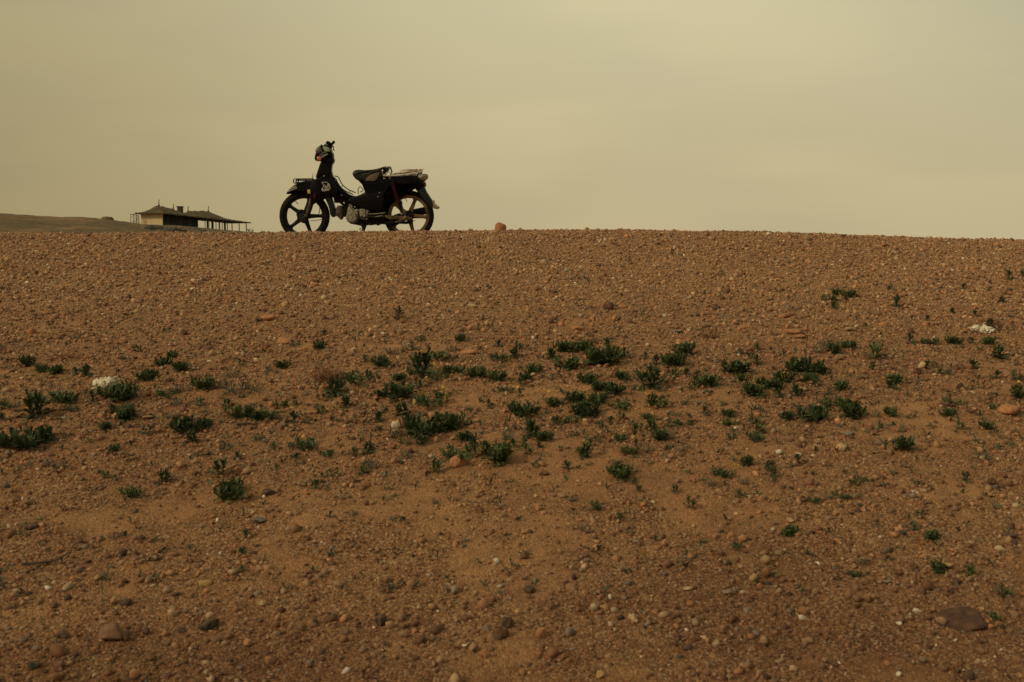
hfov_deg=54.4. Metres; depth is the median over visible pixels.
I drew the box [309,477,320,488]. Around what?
leafy plant
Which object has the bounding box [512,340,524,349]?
leafy plant
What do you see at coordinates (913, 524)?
leafy plant
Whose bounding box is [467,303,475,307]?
stone
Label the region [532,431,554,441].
leafy plant
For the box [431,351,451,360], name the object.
leafy plant
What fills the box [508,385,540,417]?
leafy plant
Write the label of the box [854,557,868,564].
grey green plant
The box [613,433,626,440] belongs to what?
leafy plant
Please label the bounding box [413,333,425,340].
grey green plant
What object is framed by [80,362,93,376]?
leafy plant
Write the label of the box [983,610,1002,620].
leafy plant
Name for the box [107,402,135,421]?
leafy plant
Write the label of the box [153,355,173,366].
leafy plant
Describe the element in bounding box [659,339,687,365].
leafy plant
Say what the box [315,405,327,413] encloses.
leafy plant
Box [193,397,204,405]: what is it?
leafy plant
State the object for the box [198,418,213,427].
leafy plant
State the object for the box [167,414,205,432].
leafy plant
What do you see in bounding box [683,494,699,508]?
leafy plant
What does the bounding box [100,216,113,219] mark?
earth heap
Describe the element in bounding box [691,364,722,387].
leafy plant
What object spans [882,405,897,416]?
leafy plant
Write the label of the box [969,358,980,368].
leafy plant
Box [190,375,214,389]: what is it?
leafy plant
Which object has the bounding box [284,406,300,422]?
leafy plant
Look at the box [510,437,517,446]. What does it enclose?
leafy plant
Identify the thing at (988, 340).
leafy plant
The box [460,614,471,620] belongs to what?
stone
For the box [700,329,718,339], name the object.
dry bush
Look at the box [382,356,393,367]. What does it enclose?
leafy plant
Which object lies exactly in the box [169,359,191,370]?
leafy plant
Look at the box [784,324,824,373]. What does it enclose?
leafy plant
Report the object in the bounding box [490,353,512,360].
leafy plant
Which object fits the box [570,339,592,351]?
leafy plant
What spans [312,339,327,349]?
leafy plant
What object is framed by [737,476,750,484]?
grey green plant
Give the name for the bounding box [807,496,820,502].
leafy plant
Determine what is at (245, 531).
leafy plant
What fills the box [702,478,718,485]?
grey green plant
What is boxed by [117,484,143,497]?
leafy plant
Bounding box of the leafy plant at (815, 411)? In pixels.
[796,403,829,422]
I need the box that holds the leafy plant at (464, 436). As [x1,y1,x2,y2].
[456,430,476,440]
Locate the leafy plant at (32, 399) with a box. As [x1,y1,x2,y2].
[17,388,50,422]
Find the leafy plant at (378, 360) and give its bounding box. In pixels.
[369,355,388,366]
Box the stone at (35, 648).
[32,645,38,650]
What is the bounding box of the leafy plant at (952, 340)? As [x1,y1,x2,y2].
[944,335,965,343]
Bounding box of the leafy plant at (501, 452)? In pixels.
[478,438,513,466]
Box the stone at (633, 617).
[628,614,636,620]
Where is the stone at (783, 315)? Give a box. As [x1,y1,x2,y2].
[780,313,792,317]
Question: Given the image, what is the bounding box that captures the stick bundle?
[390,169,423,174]
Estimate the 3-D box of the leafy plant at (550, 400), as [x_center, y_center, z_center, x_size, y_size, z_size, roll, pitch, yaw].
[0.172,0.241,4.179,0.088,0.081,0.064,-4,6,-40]
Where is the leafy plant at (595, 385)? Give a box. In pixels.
[591,380,604,390]
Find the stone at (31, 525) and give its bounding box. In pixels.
[24,523,38,528]
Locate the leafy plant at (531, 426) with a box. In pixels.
[520,417,539,438]
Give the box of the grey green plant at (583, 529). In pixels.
[578,524,590,531]
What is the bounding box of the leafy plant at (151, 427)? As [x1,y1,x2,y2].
[139,424,154,434]
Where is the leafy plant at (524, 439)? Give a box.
[519,437,528,445]
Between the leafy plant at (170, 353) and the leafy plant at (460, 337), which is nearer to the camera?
the leafy plant at (170, 353)
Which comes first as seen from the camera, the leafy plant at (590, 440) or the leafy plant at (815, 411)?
the leafy plant at (590, 440)
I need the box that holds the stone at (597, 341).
[590,339,601,343]
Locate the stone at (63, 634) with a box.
[56,631,69,638]
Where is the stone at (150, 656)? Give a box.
[147,653,155,660]
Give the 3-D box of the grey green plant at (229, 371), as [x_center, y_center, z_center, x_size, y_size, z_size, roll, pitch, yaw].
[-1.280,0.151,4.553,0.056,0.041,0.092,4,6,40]
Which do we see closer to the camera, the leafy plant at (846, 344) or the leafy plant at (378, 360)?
the leafy plant at (378, 360)
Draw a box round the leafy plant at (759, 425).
[755,420,767,431]
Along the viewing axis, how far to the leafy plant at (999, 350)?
4.90 m
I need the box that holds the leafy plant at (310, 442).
[294,431,316,450]
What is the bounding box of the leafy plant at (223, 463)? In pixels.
[207,456,233,474]
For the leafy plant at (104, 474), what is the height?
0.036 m
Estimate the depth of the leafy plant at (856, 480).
3.39 m
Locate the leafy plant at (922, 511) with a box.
[913,509,925,515]
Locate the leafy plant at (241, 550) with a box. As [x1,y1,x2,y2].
[239,546,246,553]
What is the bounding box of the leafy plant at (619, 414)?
[616,409,625,418]
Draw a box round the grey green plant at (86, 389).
[79,387,89,393]
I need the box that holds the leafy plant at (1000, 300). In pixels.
[997,295,1006,302]
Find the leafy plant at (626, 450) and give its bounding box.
[620,446,639,453]
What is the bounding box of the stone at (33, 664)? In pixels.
[27,660,40,669]
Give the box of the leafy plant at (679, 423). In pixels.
[672,418,694,424]
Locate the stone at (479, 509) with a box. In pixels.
[475,507,483,512]
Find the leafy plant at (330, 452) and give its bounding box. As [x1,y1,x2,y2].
[318,448,334,456]
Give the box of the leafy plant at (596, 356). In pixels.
[584,345,625,364]
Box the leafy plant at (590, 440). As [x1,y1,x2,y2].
[586,437,594,445]
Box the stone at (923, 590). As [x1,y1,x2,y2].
[918,586,926,594]
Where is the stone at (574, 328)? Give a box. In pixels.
[571,326,584,330]
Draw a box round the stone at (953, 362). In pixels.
[947,361,958,364]
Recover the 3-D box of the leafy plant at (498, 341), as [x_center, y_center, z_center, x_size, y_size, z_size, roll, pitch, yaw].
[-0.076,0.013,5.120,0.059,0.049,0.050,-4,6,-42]
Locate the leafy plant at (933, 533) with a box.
[922,528,939,541]
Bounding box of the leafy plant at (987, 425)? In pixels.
[977,420,995,428]
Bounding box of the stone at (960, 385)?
[956,382,963,388]
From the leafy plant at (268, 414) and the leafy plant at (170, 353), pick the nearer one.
the leafy plant at (268, 414)
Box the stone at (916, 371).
[913,368,920,374]
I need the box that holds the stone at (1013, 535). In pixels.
[1005,532,1017,537]
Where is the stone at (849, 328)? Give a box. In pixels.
[844,327,856,330]
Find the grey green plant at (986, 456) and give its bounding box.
[969,452,992,460]
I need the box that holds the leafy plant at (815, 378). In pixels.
[811,377,820,386]
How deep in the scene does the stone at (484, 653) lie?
2.38 m
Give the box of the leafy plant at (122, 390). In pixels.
[105,381,140,400]
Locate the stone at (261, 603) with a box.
[258,600,264,605]
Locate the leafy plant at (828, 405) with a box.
[823,401,833,410]
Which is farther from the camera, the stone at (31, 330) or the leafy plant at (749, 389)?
the stone at (31, 330)
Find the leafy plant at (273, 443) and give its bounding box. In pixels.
[269,441,276,450]
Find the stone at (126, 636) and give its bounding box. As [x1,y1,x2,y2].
[123,629,129,640]
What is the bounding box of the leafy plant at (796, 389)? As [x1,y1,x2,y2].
[789,381,803,396]
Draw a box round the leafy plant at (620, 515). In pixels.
[615,510,623,519]
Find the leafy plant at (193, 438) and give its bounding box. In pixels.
[184,428,199,442]
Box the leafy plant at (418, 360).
[406,347,439,378]
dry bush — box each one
[52,352,80,360]
[307,361,345,383]
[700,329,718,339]
[979,316,1011,330]
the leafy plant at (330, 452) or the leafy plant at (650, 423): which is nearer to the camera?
the leafy plant at (330, 452)
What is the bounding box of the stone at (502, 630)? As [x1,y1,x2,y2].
[496,626,509,637]
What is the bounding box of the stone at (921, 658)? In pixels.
[918,656,925,661]
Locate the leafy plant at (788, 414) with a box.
[778,410,794,420]
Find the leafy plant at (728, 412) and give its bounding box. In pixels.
[721,408,736,416]
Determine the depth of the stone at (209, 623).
2.54 m
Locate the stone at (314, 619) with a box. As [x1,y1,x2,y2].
[311,616,317,623]
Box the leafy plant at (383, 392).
[373,388,388,396]
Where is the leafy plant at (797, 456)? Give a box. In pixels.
[791,453,804,462]
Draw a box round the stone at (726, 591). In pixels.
[721,590,731,593]
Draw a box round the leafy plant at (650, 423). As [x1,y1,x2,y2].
[644,417,657,431]
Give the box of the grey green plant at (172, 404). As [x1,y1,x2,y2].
[167,398,182,405]
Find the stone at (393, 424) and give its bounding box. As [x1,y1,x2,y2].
[391,421,399,427]
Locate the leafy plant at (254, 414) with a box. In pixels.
[248,410,261,421]
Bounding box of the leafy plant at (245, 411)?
[223,404,255,418]
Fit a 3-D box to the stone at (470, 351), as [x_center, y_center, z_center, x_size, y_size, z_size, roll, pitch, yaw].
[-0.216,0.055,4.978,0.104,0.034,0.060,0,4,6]
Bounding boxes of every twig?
[21,542,75,564]
[237,422,256,424]
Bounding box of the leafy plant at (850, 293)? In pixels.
[842,289,857,297]
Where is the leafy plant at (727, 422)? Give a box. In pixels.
[720,418,740,425]
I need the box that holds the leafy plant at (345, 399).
[338,393,350,409]
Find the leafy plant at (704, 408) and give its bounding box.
[702,405,709,414]
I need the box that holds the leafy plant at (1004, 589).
[994,582,1012,596]
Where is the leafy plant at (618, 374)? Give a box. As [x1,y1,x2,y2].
[614,370,629,381]
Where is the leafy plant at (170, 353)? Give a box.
[166,350,178,358]
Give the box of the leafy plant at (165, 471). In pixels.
[157,468,171,485]
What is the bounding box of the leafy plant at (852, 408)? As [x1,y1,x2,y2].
[839,397,866,419]
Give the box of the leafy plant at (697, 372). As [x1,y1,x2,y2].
[692,369,701,377]
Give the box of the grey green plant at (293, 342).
[290,338,302,347]
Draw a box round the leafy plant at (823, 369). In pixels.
[820,364,828,376]
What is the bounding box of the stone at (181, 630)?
[177,627,186,632]
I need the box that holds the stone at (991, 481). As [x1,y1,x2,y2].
[987,478,996,484]
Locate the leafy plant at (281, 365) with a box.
[273,359,291,368]
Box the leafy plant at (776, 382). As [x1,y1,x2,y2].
[761,370,784,389]
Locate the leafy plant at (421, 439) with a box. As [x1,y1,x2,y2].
[415,434,426,446]
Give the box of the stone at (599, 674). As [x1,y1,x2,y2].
[596,670,604,678]
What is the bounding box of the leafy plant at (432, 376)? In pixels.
[428,362,448,381]
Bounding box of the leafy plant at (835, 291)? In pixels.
[832,288,843,294]
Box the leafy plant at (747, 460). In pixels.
[741,454,754,465]
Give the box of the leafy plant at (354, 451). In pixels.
[350,446,358,455]
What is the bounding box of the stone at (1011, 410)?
[997,404,1021,415]
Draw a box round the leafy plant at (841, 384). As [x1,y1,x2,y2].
[830,373,849,390]
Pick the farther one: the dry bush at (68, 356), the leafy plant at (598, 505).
the dry bush at (68, 356)
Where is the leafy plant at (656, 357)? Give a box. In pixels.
[649,354,661,363]
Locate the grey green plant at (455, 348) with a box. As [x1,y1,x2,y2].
[446,346,457,351]
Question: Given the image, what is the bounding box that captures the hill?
[0,213,256,233]
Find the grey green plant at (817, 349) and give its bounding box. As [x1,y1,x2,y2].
[812,345,824,352]
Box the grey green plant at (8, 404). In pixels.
[5,400,20,409]
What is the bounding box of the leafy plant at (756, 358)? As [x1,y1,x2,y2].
[752,354,762,363]
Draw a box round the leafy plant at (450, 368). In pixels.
[442,360,472,372]
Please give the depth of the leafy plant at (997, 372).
4.56 m
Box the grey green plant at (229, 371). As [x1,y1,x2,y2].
[225,369,239,378]
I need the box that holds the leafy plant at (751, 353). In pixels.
[746,350,755,358]
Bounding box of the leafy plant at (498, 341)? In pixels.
[492,339,503,346]
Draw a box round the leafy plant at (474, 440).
[468,436,477,446]
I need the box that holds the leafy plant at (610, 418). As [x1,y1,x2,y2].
[604,416,614,422]
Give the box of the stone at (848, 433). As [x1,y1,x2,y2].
[844,431,853,435]
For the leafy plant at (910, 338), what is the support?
on the ground
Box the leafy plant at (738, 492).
[734,488,744,496]
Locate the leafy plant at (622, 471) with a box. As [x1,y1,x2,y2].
[606,446,632,481]
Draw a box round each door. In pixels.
[165,216,168,224]
[188,218,191,226]
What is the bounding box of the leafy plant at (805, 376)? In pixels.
[796,372,819,382]
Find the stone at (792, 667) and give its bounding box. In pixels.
[789,665,797,670]
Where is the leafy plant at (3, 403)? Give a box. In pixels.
[0,398,7,409]
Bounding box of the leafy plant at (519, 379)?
[517,376,525,384]
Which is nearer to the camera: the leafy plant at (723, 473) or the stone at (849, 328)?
the leafy plant at (723, 473)
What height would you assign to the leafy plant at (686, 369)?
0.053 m
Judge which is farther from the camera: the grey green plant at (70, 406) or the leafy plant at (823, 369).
the leafy plant at (823, 369)
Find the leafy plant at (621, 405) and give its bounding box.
[607,401,629,409]
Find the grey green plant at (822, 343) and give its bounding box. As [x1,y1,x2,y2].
[817,339,838,347]
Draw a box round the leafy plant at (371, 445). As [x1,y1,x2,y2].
[362,440,374,454]
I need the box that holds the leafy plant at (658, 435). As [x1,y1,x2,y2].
[652,428,667,439]
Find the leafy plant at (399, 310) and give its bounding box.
[393,306,403,319]
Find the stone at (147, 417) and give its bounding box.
[142,415,152,418]
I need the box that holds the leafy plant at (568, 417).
[554,415,578,423]
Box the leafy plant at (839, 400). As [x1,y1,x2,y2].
[819,396,846,405]
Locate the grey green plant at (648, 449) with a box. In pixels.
[640,445,655,452]
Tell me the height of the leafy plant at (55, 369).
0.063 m
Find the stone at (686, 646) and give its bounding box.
[681,644,691,649]
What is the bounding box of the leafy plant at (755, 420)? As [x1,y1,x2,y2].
[745,411,761,424]
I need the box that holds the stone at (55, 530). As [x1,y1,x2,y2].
[53,525,57,533]
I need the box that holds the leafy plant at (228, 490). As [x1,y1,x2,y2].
[213,477,245,502]
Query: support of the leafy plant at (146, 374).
on the ground
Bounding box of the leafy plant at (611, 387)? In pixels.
[601,381,626,393]
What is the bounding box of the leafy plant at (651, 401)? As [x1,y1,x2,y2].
[645,391,659,406]
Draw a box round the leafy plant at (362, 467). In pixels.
[356,463,367,476]
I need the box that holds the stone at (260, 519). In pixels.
[254,517,265,521]
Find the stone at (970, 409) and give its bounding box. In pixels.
[966,408,974,411]
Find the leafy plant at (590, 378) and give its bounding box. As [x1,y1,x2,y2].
[576,371,600,383]
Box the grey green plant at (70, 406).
[63,404,80,409]
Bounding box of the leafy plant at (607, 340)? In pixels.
[602,336,613,349]
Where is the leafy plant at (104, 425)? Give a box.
[96,421,111,429]
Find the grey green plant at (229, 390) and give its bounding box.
[219,377,259,394]
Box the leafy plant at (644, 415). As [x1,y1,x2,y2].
[638,409,654,419]
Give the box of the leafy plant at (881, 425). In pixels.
[875,420,885,428]
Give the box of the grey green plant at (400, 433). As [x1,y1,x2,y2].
[392,420,407,436]
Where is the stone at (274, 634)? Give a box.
[271,631,279,637]
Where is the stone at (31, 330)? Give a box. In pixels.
[26,328,36,333]
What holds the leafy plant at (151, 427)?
on the ground
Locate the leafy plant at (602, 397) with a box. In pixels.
[580,392,608,405]
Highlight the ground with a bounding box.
[0,230,1023,681]
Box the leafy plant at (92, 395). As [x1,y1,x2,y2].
[84,389,97,400]
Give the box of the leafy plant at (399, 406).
[392,399,411,415]
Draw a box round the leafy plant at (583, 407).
[570,398,602,416]
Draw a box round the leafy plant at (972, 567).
[964,562,977,575]
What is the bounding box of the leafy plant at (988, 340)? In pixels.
[981,336,996,343]
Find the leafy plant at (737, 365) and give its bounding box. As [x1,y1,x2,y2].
[719,358,751,373]
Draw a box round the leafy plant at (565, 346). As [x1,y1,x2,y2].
[552,340,577,351]
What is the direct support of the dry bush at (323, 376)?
on the ground
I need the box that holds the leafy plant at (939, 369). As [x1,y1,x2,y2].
[935,366,944,373]
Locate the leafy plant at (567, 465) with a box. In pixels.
[562,460,573,471]
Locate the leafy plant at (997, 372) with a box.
[992,370,1000,378]
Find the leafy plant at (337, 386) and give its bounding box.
[323,374,346,397]
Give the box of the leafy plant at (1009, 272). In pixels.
[1005,269,1013,279]
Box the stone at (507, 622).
[501,617,513,627]
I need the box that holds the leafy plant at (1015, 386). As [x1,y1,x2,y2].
[1010,380,1023,390]
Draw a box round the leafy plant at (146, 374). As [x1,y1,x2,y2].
[131,368,160,380]
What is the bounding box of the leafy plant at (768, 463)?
[765,459,777,468]
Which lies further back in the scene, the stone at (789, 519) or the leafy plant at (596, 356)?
the leafy plant at (596, 356)
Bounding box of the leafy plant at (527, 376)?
[519,368,532,380]
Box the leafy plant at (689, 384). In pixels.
[686,381,697,389]
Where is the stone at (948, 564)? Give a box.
[942,562,951,566]
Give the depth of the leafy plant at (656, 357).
4.73 m
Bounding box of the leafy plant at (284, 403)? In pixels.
[273,400,288,406]
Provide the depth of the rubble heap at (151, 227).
184.74 m
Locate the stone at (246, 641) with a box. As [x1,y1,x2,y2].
[243,638,252,645]
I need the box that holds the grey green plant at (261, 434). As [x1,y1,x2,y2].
[253,432,263,439]
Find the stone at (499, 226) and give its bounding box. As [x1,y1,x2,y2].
[494,222,505,229]
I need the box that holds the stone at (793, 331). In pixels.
[782,329,800,333]
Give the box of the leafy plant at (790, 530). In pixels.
[780,524,798,536]
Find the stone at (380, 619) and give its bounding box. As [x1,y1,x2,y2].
[375,614,386,625]
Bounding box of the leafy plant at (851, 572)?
[849,570,862,576]
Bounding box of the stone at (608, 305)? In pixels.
[603,302,613,309]
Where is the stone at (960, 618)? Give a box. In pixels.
[936,606,987,631]
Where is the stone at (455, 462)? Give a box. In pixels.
[449,455,467,467]
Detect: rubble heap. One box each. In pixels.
[144,225,164,229]
[159,227,186,231]
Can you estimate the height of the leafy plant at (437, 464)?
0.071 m
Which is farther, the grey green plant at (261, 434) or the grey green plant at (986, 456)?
the grey green plant at (261, 434)
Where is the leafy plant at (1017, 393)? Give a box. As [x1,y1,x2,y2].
[1011,388,1023,398]
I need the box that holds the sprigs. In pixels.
[0,263,1023,595]
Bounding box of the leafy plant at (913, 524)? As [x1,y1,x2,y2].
[907,520,917,530]
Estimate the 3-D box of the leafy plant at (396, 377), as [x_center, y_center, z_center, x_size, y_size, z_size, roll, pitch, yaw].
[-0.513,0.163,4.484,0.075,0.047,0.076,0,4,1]
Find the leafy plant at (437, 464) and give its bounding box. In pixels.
[425,457,444,472]
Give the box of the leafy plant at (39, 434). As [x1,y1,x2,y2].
[0,424,54,449]
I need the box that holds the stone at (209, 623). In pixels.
[199,618,219,630]
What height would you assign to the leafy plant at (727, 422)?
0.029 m
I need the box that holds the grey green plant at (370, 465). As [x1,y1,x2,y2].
[362,457,383,467]
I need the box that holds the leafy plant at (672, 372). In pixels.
[668,366,679,378]
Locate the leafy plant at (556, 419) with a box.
[551,415,560,424]
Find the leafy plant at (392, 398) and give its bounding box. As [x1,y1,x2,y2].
[387,394,397,402]
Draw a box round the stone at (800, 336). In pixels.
[794,334,805,337]
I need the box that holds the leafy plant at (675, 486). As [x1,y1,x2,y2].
[670,484,680,492]
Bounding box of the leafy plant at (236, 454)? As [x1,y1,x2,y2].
[232,451,242,460]
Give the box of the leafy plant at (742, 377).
[733,373,747,381]
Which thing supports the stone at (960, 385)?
on the ground
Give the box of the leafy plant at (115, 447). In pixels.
[105,443,121,452]
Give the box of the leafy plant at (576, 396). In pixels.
[566,390,584,401]
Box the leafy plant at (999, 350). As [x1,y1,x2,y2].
[989,343,1008,359]
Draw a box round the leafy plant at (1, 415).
[0,412,7,419]
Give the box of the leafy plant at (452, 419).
[435,409,468,429]
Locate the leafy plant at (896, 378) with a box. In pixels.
[884,372,903,384]
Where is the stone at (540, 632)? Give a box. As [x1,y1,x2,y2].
[535,627,545,638]
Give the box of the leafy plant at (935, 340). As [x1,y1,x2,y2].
[920,337,938,344]
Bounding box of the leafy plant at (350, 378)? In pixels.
[340,368,381,384]
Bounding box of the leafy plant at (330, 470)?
[328,467,340,475]
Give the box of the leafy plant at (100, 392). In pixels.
[96,385,114,396]
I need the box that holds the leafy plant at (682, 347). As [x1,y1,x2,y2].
[670,341,695,355]
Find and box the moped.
[279,141,439,231]
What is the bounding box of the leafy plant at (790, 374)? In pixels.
[771,369,795,383]
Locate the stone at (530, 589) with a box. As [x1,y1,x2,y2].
[523,585,535,593]
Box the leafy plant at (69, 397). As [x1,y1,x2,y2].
[61,392,78,402]
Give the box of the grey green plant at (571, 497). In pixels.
[566,495,578,501]
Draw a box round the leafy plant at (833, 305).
[829,299,839,308]
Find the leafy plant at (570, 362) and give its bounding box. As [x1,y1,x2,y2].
[554,346,582,371]
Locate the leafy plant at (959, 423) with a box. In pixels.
[954,419,966,429]
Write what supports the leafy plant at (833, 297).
on the ground
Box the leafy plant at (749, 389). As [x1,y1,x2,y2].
[742,373,765,398]
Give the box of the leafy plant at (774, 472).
[766,467,779,477]
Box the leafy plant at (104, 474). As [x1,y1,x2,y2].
[100,470,110,477]
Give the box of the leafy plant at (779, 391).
[775,388,783,398]
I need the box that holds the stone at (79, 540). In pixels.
[75,536,83,543]
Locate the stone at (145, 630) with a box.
[142,626,149,634]
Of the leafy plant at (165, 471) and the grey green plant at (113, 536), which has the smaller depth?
the grey green plant at (113, 536)
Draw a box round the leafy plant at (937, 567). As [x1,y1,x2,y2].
[930,559,945,573]
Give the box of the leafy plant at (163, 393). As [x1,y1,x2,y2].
[155,387,179,396]
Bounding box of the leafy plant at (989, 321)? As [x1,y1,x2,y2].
[984,317,994,326]
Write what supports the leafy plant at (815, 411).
on the ground
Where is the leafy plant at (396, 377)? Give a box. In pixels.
[390,373,406,380]
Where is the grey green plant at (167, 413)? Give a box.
[164,411,176,418]
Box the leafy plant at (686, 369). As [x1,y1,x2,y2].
[682,367,690,375]
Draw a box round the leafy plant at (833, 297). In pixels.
[820,294,838,299]
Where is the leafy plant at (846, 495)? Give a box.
[831,489,852,499]
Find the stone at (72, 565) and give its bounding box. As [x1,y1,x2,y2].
[67,563,74,567]
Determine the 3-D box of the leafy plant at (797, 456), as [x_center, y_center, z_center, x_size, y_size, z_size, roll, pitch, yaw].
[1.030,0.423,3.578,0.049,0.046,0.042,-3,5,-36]
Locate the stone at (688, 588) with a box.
[683,586,692,589]
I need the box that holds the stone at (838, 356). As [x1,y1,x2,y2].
[834,354,843,359]
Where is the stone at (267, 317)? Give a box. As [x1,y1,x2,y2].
[260,314,274,320]
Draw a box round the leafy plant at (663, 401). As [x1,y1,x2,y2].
[655,396,671,407]
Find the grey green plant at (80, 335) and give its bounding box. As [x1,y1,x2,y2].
[67,333,81,338]
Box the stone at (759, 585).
[756,583,762,588]
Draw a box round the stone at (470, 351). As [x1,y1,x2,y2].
[458,349,478,353]
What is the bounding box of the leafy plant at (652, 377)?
[632,360,667,390]
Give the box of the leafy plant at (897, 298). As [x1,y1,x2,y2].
[891,294,901,306]
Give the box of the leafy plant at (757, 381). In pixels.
[754,377,766,389]
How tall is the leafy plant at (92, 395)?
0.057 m
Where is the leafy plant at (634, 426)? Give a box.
[627,424,639,433]
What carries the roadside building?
on the hill
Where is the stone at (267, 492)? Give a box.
[262,488,275,495]
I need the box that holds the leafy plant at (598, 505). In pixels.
[590,500,601,508]
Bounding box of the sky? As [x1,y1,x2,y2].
[0,0,1023,239]
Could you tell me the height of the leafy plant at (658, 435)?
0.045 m
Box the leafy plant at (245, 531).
[242,527,252,535]
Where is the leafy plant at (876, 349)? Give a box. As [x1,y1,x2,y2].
[861,340,886,358]
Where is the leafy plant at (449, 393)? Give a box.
[434,386,453,395]
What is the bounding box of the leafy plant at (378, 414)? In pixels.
[373,409,384,422]
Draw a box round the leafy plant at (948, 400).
[942,397,961,403]
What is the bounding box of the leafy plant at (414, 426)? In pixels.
[400,395,448,439]
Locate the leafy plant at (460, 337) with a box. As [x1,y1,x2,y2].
[454,333,465,341]
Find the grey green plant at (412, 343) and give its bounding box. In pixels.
[400,339,422,350]
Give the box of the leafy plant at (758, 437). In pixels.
[743,431,766,441]
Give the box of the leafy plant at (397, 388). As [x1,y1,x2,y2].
[383,379,415,398]
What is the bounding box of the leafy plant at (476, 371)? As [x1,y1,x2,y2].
[458,366,487,378]
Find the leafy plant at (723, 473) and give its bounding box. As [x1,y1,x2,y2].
[710,467,735,477]
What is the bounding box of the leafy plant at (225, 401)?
[220,398,232,406]
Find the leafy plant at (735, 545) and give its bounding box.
[731,541,742,549]
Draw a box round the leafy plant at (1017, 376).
[1010,371,1023,379]
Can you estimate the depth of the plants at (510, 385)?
4.27 m
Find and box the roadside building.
[135,202,250,231]
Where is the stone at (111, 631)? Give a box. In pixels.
[98,622,123,640]
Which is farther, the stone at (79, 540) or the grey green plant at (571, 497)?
the grey green plant at (571, 497)
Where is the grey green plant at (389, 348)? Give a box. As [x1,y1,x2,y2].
[385,346,403,353]
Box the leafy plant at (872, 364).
[868,362,876,369]
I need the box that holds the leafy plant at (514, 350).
[509,345,520,358]
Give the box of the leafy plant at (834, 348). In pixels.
[825,341,843,354]
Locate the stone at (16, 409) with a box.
[10,408,22,411]
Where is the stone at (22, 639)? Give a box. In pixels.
[18,636,27,641]
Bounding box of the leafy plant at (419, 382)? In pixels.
[413,377,425,386]
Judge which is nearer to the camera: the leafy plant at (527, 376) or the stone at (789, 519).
the stone at (789, 519)
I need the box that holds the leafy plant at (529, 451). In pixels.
[519,441,535,454]
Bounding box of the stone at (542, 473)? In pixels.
[539,471,548,475]
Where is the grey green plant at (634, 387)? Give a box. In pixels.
[628,382,639,389]
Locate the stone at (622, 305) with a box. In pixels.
[618,303,626,308]
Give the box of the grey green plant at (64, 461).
[50,457,68,468]
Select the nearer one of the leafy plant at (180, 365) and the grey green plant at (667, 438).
the grey green plant at (667, 438)
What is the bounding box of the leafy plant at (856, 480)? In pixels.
[848,475,865,486]
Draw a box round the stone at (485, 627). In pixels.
[482,625,488,630]
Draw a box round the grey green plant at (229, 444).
[213,441,234,449]
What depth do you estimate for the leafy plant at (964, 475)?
3.42 m
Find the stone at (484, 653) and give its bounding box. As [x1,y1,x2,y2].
[481,650,487,657]
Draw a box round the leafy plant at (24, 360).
[18,354,35,366]
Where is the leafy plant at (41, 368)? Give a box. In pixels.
[35,363,47,372]
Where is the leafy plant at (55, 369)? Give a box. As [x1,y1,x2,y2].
[46,364,65,374]
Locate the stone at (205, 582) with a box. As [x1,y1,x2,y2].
[199,580,211,585]
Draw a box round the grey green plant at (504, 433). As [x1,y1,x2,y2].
[502,430,515,439]
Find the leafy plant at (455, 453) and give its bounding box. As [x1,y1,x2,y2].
[439,443,482,461]
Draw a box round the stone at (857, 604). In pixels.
[854,602,860,607]
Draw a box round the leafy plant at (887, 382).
[883,379,895,389]
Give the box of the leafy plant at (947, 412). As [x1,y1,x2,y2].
[937,408,957,416]
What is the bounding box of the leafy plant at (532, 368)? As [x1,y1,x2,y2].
[518,355,544,374]
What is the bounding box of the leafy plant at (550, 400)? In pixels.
[544,390,559,406]
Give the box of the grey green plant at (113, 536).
[106,531,122,538]
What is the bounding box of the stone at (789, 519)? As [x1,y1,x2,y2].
[786,517,793,521]
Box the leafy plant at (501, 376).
[483,369,507,381]
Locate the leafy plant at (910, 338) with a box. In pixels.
[904,332,914,344]
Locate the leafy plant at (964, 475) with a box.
[959,471,971,481]
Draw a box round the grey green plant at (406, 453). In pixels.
[400,450,409,457]
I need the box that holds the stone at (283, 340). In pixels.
[277,337,292,343]
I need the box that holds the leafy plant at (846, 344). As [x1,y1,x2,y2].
[835,339,856,348]
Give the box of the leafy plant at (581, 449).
[575,439,593,459]
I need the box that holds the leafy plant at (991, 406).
[987,403,1000,408]
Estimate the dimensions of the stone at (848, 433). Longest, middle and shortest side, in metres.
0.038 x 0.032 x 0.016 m
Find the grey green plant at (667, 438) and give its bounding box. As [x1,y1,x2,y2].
[651,429,675,441]
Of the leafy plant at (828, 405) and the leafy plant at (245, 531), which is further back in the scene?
the leafy plant at (828, 405)
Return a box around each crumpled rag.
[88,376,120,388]
[968,324,993,332]
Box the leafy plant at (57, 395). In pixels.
[32,389,71,402]
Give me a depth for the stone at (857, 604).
2.63 m
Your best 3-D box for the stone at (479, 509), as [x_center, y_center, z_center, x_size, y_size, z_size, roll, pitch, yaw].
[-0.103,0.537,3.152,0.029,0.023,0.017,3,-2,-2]
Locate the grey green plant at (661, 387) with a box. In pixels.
[656,384,669,391]
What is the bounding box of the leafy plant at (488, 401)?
[485,398,492,406]
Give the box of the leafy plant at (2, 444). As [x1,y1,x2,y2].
[0,432,21,447]
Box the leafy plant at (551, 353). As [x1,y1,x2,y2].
[544,346,555,358]
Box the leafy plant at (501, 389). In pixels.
[497,380,512,393]
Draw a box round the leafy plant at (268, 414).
[251,409,280,420]
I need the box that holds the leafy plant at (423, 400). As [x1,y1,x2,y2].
[412,387,450,406]
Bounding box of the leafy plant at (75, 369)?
[72,367,80,375]
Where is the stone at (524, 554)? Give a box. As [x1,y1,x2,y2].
[521,551,528,558]
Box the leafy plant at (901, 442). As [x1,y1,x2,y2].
[891,435,916,450]

